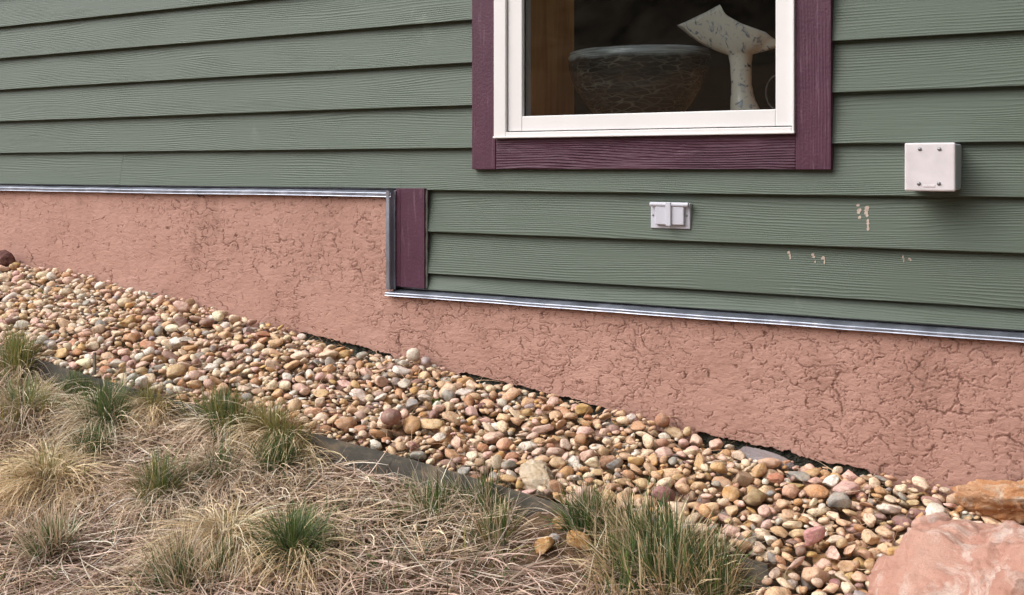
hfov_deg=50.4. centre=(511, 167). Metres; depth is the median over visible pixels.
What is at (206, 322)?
river stone
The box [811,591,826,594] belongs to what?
river stone
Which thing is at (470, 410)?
river stone
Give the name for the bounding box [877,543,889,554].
river stone
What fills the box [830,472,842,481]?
river stone
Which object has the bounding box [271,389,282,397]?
river stone
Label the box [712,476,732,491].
river stone
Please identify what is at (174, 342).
river stone
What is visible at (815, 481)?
river stone
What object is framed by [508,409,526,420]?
river stone
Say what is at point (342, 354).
river stone
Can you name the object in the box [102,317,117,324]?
river stone
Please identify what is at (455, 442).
river stone
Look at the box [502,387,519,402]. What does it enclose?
river stone
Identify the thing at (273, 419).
grass tussock
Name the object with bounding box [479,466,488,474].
river stone
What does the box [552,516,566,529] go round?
orange rock
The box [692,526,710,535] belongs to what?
river stone
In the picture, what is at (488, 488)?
grass tussock
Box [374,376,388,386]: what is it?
river stone
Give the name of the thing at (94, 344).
river stone
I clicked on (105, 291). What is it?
river stone
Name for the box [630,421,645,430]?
river stone
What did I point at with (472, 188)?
house
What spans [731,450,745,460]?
river stone
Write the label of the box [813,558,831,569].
river stone
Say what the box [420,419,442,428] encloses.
river stone
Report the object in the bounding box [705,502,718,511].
river stone
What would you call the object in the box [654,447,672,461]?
river stone
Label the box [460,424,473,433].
river stone
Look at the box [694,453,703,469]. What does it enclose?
river stone
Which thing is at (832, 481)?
river stone
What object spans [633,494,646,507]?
river stone
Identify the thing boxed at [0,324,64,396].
grass tussock
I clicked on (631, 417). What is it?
river stone
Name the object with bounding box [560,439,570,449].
river stone
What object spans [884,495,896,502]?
river stone
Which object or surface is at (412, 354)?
river stone
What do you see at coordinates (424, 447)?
river stone
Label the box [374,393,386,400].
river stone
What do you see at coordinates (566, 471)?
river stone
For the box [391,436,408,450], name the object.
river stone
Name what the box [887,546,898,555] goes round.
river stone
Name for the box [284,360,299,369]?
river stone
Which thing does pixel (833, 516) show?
river stone
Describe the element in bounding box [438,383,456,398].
river stone
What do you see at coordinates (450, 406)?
river stone
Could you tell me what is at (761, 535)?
river stone
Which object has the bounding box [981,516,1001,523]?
river stone
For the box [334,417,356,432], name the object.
river stone
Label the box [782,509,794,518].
river stone
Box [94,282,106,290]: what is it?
river stone
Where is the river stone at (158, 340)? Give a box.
[153,336,166,343]
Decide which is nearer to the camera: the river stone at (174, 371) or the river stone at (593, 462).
the river stone at (593, 462)
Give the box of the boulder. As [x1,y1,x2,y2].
[865,519,1023,594]
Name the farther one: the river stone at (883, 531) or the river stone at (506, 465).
the river stone at (506, 465)
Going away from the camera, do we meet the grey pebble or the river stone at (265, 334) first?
the grey pebble
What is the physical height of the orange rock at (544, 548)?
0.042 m
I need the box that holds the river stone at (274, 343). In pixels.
[268,339,282,347]
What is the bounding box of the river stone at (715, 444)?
[709,439,723,449]
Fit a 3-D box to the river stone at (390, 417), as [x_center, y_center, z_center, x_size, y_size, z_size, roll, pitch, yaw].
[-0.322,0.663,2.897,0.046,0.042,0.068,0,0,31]
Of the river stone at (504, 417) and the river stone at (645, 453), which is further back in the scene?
the river stone at (504, 417)
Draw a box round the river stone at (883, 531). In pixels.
[875,525,892,537]
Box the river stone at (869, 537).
[861,529,879,544]
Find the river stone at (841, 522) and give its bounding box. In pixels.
[836,519,851,525]
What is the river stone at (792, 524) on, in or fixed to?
on the gravel
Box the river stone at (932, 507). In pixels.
[925,502,946,514]
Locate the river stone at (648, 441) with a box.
[642,434,654,448]
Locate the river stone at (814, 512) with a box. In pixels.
[806,507,827,517]
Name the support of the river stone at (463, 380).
on the gravel
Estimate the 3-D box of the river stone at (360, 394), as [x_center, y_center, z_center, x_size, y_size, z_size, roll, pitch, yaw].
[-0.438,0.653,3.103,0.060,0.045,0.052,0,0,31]
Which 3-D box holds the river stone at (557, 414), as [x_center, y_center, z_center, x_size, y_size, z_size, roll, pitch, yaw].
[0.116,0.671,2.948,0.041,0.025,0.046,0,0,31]
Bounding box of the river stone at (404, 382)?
[397,378,410,387]
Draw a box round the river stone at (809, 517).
[800,513,815,521]
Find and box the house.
[0,0,1023,525]
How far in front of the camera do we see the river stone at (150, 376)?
3.24 m
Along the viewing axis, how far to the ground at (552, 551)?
2.55 m
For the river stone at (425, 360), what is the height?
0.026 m
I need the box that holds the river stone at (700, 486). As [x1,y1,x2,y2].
[690,482,706,490]
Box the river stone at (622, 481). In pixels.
[613,478,630,484]
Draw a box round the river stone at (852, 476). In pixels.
[841,469,857,481]
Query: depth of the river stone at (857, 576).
2.22 m
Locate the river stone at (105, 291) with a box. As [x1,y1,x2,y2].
[100,289,115,295]
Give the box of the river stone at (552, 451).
[546,447,564,460]
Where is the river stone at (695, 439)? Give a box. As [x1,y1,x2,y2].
[690,434,702,446]
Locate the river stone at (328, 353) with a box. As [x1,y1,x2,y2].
[318,350,338,358]
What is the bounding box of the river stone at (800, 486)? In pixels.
[789,483,804,491]
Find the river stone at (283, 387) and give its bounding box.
[278,381,290,391]
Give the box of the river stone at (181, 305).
[173,301,189,313]
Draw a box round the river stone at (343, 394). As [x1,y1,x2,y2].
[332,390,346,399]
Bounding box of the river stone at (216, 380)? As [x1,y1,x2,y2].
[210,376,222,386]
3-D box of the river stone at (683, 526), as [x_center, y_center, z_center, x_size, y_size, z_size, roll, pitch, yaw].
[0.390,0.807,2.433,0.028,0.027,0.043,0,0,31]
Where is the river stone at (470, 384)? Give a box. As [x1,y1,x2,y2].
[465,379,476,389]
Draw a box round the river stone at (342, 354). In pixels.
[336,350,350,358]
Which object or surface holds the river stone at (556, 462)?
on the gravel
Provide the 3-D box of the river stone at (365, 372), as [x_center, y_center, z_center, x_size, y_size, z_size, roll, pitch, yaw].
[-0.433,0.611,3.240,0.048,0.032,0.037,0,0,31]
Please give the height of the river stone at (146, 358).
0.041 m
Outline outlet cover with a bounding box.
[649,202,691,228]
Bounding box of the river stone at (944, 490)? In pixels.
[939,487,949,493]
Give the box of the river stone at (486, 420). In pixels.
[478,417,493,424]
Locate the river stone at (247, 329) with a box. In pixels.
[242,326,253,333]
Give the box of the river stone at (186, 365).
[177,361,191,370]
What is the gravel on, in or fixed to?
on the ground at (552, 551)
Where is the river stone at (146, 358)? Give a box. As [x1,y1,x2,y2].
[140,354,156,365]
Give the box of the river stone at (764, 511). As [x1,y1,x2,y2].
[758,505,770,517]
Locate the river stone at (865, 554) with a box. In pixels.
[857,549,873,559]
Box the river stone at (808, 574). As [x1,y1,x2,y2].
[801,567,831,584]
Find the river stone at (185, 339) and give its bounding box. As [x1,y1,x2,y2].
[179,336,193,341]
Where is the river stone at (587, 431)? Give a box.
[576,426,593,436]
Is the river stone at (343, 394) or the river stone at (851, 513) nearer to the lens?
the river stone at (851, 513)
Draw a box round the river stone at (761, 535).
[754,528,770,539]
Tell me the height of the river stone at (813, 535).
0.044 m
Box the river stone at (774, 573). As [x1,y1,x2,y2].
[769,567,779,578]
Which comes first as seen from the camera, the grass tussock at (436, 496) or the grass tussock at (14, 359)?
the grass tussock at (436, 496)
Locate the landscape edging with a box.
[0,346,771,594]
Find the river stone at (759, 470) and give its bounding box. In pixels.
[751,463,766,477]
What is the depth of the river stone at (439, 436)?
2.84 m
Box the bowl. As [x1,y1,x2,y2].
[568,44,710,113]
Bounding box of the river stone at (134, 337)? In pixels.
[123,332,138,343]
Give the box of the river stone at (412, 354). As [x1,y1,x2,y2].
[406,348,419,360]
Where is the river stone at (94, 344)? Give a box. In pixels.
[86,341,98,349]
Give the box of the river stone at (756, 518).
[747,514,761,523]
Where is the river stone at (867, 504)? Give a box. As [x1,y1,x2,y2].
[859,502,872,507]
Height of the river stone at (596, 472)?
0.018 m
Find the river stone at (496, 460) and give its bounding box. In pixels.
[491,454,502,469]
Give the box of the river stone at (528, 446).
[519,441,537,450]
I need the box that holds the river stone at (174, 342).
[169,337,181,348]
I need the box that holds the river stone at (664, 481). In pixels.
[657,477,673,488]
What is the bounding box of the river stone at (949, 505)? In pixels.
[943,503,956,507]
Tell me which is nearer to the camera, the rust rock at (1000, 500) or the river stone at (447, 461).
the rust rock at (1000, 500)
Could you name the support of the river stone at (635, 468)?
on the gravel
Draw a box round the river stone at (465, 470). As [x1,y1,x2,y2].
[458,467,469,474]
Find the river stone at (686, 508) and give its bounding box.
[668,501,689,519]
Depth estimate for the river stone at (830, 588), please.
2.18 m
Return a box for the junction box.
[905,142,961,190]
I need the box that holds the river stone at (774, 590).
[764,586,790,594]
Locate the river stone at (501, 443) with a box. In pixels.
[496,437,512,450]
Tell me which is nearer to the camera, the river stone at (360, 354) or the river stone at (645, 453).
the river stone at (645, 453)
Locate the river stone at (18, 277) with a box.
[11,274,23,281]
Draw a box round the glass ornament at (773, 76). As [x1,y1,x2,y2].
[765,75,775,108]
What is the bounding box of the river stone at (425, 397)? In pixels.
[418,394,431,401]
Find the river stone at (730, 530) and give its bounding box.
[722,524,739,537]
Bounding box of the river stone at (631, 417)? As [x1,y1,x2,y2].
[626,414,635,422]
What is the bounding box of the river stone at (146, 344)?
[139,341,158,349]
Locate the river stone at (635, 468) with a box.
[630,464,641,474]
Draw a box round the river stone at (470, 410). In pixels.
[465,406,477,415]
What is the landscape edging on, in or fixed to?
on the ground at (552, 551)
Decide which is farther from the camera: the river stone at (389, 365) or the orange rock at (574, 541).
the river stone at (389, 365)
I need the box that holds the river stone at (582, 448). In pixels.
[578,446,587,451]
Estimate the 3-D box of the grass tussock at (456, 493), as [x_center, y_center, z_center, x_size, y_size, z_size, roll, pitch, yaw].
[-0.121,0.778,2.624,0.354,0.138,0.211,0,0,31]
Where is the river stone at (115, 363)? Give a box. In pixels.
[109,359,123,367]
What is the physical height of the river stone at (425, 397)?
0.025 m
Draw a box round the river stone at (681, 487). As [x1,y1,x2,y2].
[675,483,689,493]
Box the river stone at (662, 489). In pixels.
[651,486,674,503]
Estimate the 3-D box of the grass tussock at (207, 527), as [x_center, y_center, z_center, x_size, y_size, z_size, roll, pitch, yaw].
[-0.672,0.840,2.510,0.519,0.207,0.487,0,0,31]
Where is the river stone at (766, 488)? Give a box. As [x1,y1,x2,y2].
[759,485,776,503]
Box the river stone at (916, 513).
[905,508,925,518]
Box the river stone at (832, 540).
[826,535,848,548]
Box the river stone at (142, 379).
[135,375,147,387]
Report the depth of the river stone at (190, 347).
3.42 m
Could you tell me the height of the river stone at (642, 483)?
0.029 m
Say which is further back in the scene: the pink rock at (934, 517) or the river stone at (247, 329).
the river stone at (247, 329)
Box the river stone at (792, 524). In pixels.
[782,521,802,528]
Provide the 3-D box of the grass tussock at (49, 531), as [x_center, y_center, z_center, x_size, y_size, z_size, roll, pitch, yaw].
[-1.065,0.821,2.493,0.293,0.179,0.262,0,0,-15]
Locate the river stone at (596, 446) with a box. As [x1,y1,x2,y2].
[589,444,603,450]
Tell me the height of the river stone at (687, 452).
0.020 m
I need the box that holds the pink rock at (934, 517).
[911,512,951,526]
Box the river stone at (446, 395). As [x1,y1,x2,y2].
[441,390,455,401]
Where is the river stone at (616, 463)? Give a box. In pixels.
[606,458,622,469]
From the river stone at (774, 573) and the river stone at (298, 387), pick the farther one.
the river stone at (298, 387)
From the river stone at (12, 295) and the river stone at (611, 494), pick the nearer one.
the river stone at (611, 494)
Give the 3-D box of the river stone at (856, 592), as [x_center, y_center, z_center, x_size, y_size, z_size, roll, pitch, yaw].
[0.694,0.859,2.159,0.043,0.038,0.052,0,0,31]
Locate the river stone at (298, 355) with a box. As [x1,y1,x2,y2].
[290,351,308,359]
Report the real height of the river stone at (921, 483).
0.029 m
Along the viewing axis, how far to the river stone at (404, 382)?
3.13 m
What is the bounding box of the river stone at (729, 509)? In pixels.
[725,505,737,515]
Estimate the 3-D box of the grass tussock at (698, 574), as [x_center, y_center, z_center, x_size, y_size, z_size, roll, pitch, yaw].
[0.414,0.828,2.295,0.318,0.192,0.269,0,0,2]
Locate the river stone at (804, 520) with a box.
[798,516,809,524]
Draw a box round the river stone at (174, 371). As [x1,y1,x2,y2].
[166,364,185,378]
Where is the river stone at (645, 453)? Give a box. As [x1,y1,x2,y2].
[640,449,654,458]
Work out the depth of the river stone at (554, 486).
2.59 m
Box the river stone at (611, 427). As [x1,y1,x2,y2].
[606,424,621,435]
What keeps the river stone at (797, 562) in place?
on the gravel
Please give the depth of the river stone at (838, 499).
2.48 m
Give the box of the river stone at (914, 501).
[907,499,918,504]
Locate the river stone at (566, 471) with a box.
[555,466,573,481]
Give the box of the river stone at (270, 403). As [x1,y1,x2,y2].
[262,401,273,408]
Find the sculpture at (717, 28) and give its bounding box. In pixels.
[677,5,775,109]
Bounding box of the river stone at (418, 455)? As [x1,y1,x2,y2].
[410,451,426,460]
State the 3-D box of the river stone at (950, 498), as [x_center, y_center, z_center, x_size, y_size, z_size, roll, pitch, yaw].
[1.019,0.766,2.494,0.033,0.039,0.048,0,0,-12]
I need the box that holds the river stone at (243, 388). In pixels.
[235,385,250,390]
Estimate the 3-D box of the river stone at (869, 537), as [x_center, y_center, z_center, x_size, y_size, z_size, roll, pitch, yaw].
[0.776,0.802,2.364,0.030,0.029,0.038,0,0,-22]
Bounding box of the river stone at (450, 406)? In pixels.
[444,402,454,410]
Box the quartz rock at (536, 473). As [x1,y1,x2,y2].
[519,459,554,499]
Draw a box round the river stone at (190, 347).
[184,345,197,350]
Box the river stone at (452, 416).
[442,411,460,425]
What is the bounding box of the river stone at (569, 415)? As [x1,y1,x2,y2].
[563,412,577,419]
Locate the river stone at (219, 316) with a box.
[212,311,223,320]
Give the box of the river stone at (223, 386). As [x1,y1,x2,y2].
[217,383,228,393]
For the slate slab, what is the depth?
2.73 m
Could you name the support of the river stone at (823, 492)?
on the gravel
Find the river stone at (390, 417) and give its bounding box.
[380,409,401,424]
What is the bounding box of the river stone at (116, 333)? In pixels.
[111,331,122,336]
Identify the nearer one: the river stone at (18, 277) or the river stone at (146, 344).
the river stone at (146, 344)
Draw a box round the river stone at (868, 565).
[864,558,874,569]
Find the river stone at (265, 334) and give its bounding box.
[256,331,269,337]
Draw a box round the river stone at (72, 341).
[68,339,79,351]
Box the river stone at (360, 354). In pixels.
[356,351,368,359]
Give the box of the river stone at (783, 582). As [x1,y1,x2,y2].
[776,577,793,588]
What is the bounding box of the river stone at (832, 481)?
[822,474,838,487]
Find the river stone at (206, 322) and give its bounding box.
[199,318,213,327]
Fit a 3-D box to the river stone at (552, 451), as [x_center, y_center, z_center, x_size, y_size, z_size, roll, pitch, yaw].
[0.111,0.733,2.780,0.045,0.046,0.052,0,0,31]
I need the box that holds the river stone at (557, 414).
[549,410,562,420]
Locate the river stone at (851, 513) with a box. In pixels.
[842,509,856,515]
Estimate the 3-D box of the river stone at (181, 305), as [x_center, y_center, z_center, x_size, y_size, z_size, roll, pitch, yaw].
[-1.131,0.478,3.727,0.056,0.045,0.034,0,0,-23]
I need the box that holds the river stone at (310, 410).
[304,407,321,416]
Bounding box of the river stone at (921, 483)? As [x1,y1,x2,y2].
[912,476,930,490]
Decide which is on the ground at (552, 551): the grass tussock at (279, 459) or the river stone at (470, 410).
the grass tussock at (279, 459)
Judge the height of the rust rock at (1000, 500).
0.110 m
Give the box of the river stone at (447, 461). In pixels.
[434,459,455,471]
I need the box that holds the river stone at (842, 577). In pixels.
[834,573,851,582]
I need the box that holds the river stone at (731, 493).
[722,485,739,501]
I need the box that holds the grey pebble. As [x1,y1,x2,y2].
[549,533,560,541]
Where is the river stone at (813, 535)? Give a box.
[803,526,825,546]
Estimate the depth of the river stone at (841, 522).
2.41 m
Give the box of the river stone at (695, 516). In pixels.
[685,512,700,521]
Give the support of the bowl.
on the house
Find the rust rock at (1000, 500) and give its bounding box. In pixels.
[952,478,1023,523]
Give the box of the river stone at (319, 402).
[315,397,324,407]
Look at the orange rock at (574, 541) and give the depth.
2.42 m
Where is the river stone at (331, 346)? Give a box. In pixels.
[324,344,335,349]
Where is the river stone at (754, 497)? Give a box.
[742,489,766,505]
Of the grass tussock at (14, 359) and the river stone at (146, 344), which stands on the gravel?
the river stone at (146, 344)
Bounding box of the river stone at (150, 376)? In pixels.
[143,373,155,386]
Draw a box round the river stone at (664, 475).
[657,468,680,484]
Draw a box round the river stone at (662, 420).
[655,413,669,427]
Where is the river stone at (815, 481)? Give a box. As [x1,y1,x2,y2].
[807,477,821,483]
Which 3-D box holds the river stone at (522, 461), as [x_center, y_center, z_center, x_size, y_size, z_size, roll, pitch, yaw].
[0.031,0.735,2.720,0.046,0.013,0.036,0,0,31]
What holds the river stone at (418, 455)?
on the gravel
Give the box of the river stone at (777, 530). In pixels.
[770,526,787,537]
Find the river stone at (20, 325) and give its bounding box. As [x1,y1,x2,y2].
[14,320,29,329]
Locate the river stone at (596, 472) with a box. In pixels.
[590,469,603,475]
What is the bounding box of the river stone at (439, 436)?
[432,432,445,440]
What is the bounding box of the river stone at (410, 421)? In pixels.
[403,415,419,433]
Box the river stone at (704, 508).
[698,504,711,517]
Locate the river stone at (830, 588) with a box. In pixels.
[822,583,838,593]
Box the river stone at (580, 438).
[574,433,586,443]
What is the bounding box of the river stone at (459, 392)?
[455,388,474,397]
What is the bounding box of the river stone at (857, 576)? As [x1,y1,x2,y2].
[851,571,866,582]
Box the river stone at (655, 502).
[642,496,658,506]
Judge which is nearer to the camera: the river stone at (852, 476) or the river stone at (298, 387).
the river stone at (852, 476)
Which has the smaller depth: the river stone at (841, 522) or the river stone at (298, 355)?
the river stone at (841, 522)
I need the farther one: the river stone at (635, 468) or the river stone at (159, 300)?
the river stone at (159, 300)
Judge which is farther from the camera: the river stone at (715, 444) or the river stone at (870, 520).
the river stone at (715, 444)
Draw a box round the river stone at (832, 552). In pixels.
[825,546,840,559]
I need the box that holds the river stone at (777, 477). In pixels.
[767,472,783,483]
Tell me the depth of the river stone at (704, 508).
2.47 m
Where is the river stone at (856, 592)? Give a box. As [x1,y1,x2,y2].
[853,590,865,594]
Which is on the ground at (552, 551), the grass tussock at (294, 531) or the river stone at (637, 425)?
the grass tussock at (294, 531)
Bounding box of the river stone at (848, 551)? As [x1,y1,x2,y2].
[843,544,855,557]
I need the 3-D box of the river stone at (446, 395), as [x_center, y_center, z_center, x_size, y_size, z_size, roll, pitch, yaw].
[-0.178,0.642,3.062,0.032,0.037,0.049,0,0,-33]
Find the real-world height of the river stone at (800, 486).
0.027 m
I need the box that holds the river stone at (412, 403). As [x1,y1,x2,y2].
[406,398,418,410]
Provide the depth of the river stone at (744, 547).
2.35 m
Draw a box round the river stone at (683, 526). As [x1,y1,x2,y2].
[681,522,692,532]
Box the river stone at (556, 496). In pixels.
[553,492,565,502]
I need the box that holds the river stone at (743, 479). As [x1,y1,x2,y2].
[734,472,753,486]
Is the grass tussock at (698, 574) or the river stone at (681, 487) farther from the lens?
the river stone at (681, 487)
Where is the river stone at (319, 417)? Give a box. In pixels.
[312,412,328,422]
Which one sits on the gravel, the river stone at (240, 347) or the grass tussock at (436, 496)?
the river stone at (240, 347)
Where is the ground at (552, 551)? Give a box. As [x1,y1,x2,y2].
[0,271,1000,594]
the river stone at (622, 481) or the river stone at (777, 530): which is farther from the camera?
the river stone at (622, 481)
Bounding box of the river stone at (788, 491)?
[782,484,798,497]
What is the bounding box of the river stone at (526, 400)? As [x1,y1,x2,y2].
[521,397,537,408]
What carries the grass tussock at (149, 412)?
on the ground at (552, 551)
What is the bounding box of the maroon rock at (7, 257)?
[0,250,15,266]
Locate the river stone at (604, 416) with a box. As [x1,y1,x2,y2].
[599,412,611,419]
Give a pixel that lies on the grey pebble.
(556, 538)
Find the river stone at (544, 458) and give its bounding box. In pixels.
[534,455,549,461]
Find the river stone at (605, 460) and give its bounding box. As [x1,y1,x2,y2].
[599,455,615,469]
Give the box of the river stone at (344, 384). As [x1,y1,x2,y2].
[338,380,351,386]
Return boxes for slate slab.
[739,446,793,469]
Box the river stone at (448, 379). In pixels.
[439,377,453,383]
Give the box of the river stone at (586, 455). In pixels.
[580,450,594,461]
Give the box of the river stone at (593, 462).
[585,456,599,467]
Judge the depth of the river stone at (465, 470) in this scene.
2.69 m
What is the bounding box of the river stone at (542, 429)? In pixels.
[531,424,552,434]
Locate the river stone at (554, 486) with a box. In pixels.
[549,480,563,492]
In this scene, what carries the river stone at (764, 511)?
on the gravel
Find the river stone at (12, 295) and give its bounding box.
[1,292,17,303]
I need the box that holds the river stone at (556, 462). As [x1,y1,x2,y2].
[549,457,565,467]
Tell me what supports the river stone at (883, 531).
on the gravel
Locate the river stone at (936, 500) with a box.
[921,496,942,505]
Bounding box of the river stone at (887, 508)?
[876,503,902,513]
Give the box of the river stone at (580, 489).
[576,485,593,497]
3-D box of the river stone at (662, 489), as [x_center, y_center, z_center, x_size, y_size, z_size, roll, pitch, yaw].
[0.356,0.773,2.567,0.049,0.045,0.042,0,0,31]
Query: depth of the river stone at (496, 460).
2.71 m
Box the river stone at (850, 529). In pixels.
[844,524,861,537]
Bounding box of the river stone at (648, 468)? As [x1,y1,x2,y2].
[643,462,656,476]
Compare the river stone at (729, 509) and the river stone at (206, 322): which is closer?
the river stone at (729, 509)
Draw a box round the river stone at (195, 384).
[186,380,201,388]
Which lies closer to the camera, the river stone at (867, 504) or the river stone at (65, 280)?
the river stone at (867, 504)
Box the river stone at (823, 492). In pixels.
[803,484,829,499]
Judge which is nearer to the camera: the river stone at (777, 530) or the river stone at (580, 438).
the river stone at (777, 530)
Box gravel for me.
[0,261,1022,594]
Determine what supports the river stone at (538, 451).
on the gravel
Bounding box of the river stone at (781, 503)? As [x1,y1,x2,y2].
[776,499,791,508]
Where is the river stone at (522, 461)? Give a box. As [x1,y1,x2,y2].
[516,459,527,464]
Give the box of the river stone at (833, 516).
[826,511,839,520]
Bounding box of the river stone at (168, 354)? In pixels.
[162,350,178,360]
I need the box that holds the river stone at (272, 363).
[265,359,280,374]
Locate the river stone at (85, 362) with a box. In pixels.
[75,358,90,367]
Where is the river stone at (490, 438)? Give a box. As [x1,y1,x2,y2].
[482,432,503,443]
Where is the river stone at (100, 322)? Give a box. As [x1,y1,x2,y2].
[95,320,106,330]
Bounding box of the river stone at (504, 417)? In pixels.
[496,413,510,421]
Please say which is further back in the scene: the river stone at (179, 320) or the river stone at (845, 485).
the river stone at (179, 320)
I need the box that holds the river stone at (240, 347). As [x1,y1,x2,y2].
[233,344,246,351]
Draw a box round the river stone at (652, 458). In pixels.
[648,453,657,465]
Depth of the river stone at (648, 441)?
2.78 m
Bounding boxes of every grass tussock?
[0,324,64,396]
[0,369,113,459]
[0,418,128,540]
[0,490,99,572]
[12,366,166,464]
[21,417,155,484]
[35,366,96,403]
[90,378,194,450]
[90,443,244,548]
[91,504,245,594]
[107,480,324,594]
[129,434,284,536]
[134,378,269,480]
[165,525,263,594]
[195,392,353,489]
[205,496,375,594]
[211,425,334,506]
[373,458,465,535]
[400,458,518,521]
[444,487,549,557]
[447,447,539,515]
[534,486,633,546]
[538,467,629,537]
[542,464,769,594]
[642,510,771,594]
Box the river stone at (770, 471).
[763,469,779,484]
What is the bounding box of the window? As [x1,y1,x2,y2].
[472,0,833,169]
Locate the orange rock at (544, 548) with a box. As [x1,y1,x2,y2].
[534,536,554,554]
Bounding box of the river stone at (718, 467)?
[710,462,726,473]
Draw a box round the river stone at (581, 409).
[575,403,592,415]
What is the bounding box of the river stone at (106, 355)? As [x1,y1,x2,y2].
[100,352,114,360]
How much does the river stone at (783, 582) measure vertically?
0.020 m
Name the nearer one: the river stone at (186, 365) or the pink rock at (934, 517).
the pink rock at (934, 517)
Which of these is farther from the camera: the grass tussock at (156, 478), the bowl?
the bowl
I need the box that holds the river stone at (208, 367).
[203,363,218,371]
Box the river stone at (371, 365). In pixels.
[362,363,377,369]
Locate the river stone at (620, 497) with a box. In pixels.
[617,491,631,506]
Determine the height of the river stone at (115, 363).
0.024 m
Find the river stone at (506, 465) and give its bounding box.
[501,460,516,470]
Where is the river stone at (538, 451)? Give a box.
[531,448,541,455]
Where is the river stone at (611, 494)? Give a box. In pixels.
[601,489,616,501]
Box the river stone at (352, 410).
[346,406,357,414]
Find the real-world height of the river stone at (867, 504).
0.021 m
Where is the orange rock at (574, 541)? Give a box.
[566,530,591,550]
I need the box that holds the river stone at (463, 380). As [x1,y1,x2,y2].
[455,377,475,387]
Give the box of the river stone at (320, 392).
[313,389,328,396]
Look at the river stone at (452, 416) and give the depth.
2.94 m
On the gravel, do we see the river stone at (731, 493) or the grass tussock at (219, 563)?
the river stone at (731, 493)
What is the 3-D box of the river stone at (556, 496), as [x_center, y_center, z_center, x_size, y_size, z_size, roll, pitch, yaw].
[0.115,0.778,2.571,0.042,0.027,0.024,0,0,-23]
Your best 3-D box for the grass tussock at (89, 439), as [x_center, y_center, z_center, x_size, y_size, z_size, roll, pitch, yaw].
[-1.140,0.760,2.940,0.367,0.161,0.363,0,0,31]
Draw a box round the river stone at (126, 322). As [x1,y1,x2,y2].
[119,315,135,327]
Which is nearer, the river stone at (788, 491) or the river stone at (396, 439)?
the river stone at (788, 491)
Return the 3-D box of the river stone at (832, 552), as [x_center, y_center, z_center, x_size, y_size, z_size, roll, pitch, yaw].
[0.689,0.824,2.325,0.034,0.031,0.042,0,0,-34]
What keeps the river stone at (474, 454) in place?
on the gravel
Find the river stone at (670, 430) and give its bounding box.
[664,425,682,439]
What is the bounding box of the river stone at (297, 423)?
[280,418,301,429]
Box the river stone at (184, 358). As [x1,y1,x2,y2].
[177,354,190,361]
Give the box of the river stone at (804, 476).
[787,471,810,481]
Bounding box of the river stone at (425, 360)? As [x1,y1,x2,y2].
[421,356,430,365]
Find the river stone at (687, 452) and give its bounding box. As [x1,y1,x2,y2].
[683,449,697,455]
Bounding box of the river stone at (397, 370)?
[392,365,410,374]
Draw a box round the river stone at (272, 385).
[266,380,277,389]
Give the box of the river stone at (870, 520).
[862,513,875,527]
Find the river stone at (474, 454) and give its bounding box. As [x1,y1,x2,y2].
[466,451,477,461]
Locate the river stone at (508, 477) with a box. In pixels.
[500,474,517,482]
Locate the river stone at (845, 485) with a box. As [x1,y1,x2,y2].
[832,480,859,494]
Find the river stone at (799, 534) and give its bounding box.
[788,529,804,541]
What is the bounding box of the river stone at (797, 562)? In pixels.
[787,556,804,569]
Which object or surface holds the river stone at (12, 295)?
on the gravel
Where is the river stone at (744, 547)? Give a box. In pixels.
[736,540,752,551]
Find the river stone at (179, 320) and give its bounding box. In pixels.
[174,316,187,326]
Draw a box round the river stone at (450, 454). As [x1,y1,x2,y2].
[445,449,459,463]
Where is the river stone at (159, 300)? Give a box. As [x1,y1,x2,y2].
[150,296,163,307]
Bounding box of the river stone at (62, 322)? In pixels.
[57,318,71,327]
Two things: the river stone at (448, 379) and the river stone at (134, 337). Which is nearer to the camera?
the river stone at (448, 379)
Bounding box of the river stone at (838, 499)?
[827,492,851,507]
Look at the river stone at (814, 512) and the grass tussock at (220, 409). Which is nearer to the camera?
the river stone at (814, 512)
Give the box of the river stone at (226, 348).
[218,346,229,352]
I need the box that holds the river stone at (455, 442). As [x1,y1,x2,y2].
[451,436,460,449]
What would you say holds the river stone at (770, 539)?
on the gravel
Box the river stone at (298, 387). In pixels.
[292,383,306,394]
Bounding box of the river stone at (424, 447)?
[417,445,430,450]
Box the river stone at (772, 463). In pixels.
[757,458,781,468]
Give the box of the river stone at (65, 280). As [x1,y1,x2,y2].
[62,277,75,284]
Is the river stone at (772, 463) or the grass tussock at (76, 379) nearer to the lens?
the river stone at (772, 463)
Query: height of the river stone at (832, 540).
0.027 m
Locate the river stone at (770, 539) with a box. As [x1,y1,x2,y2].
[764,535,777,545]
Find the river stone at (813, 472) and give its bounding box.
[802,468,820,477]
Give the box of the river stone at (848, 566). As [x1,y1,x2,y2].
[836,560,859,572]
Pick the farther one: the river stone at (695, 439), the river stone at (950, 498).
the river stone at (695, 439)
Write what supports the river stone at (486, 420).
on the gravel
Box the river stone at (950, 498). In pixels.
[946,493,958,508]
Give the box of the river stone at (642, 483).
[633,478,647,489]
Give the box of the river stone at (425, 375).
[418,371,430,380]
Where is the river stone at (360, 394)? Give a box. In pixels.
[349,388,366,404]
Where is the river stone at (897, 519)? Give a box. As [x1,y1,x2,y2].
[891,515,911,532]
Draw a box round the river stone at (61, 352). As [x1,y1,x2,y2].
[54,348,68,357]
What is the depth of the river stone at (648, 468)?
2.67 m
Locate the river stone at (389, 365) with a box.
[384,363,398,372]
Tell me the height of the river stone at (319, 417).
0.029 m
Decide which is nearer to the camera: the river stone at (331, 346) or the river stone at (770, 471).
the river stone at (770, 471)
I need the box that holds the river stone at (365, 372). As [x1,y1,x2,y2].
[360,368,373,376]

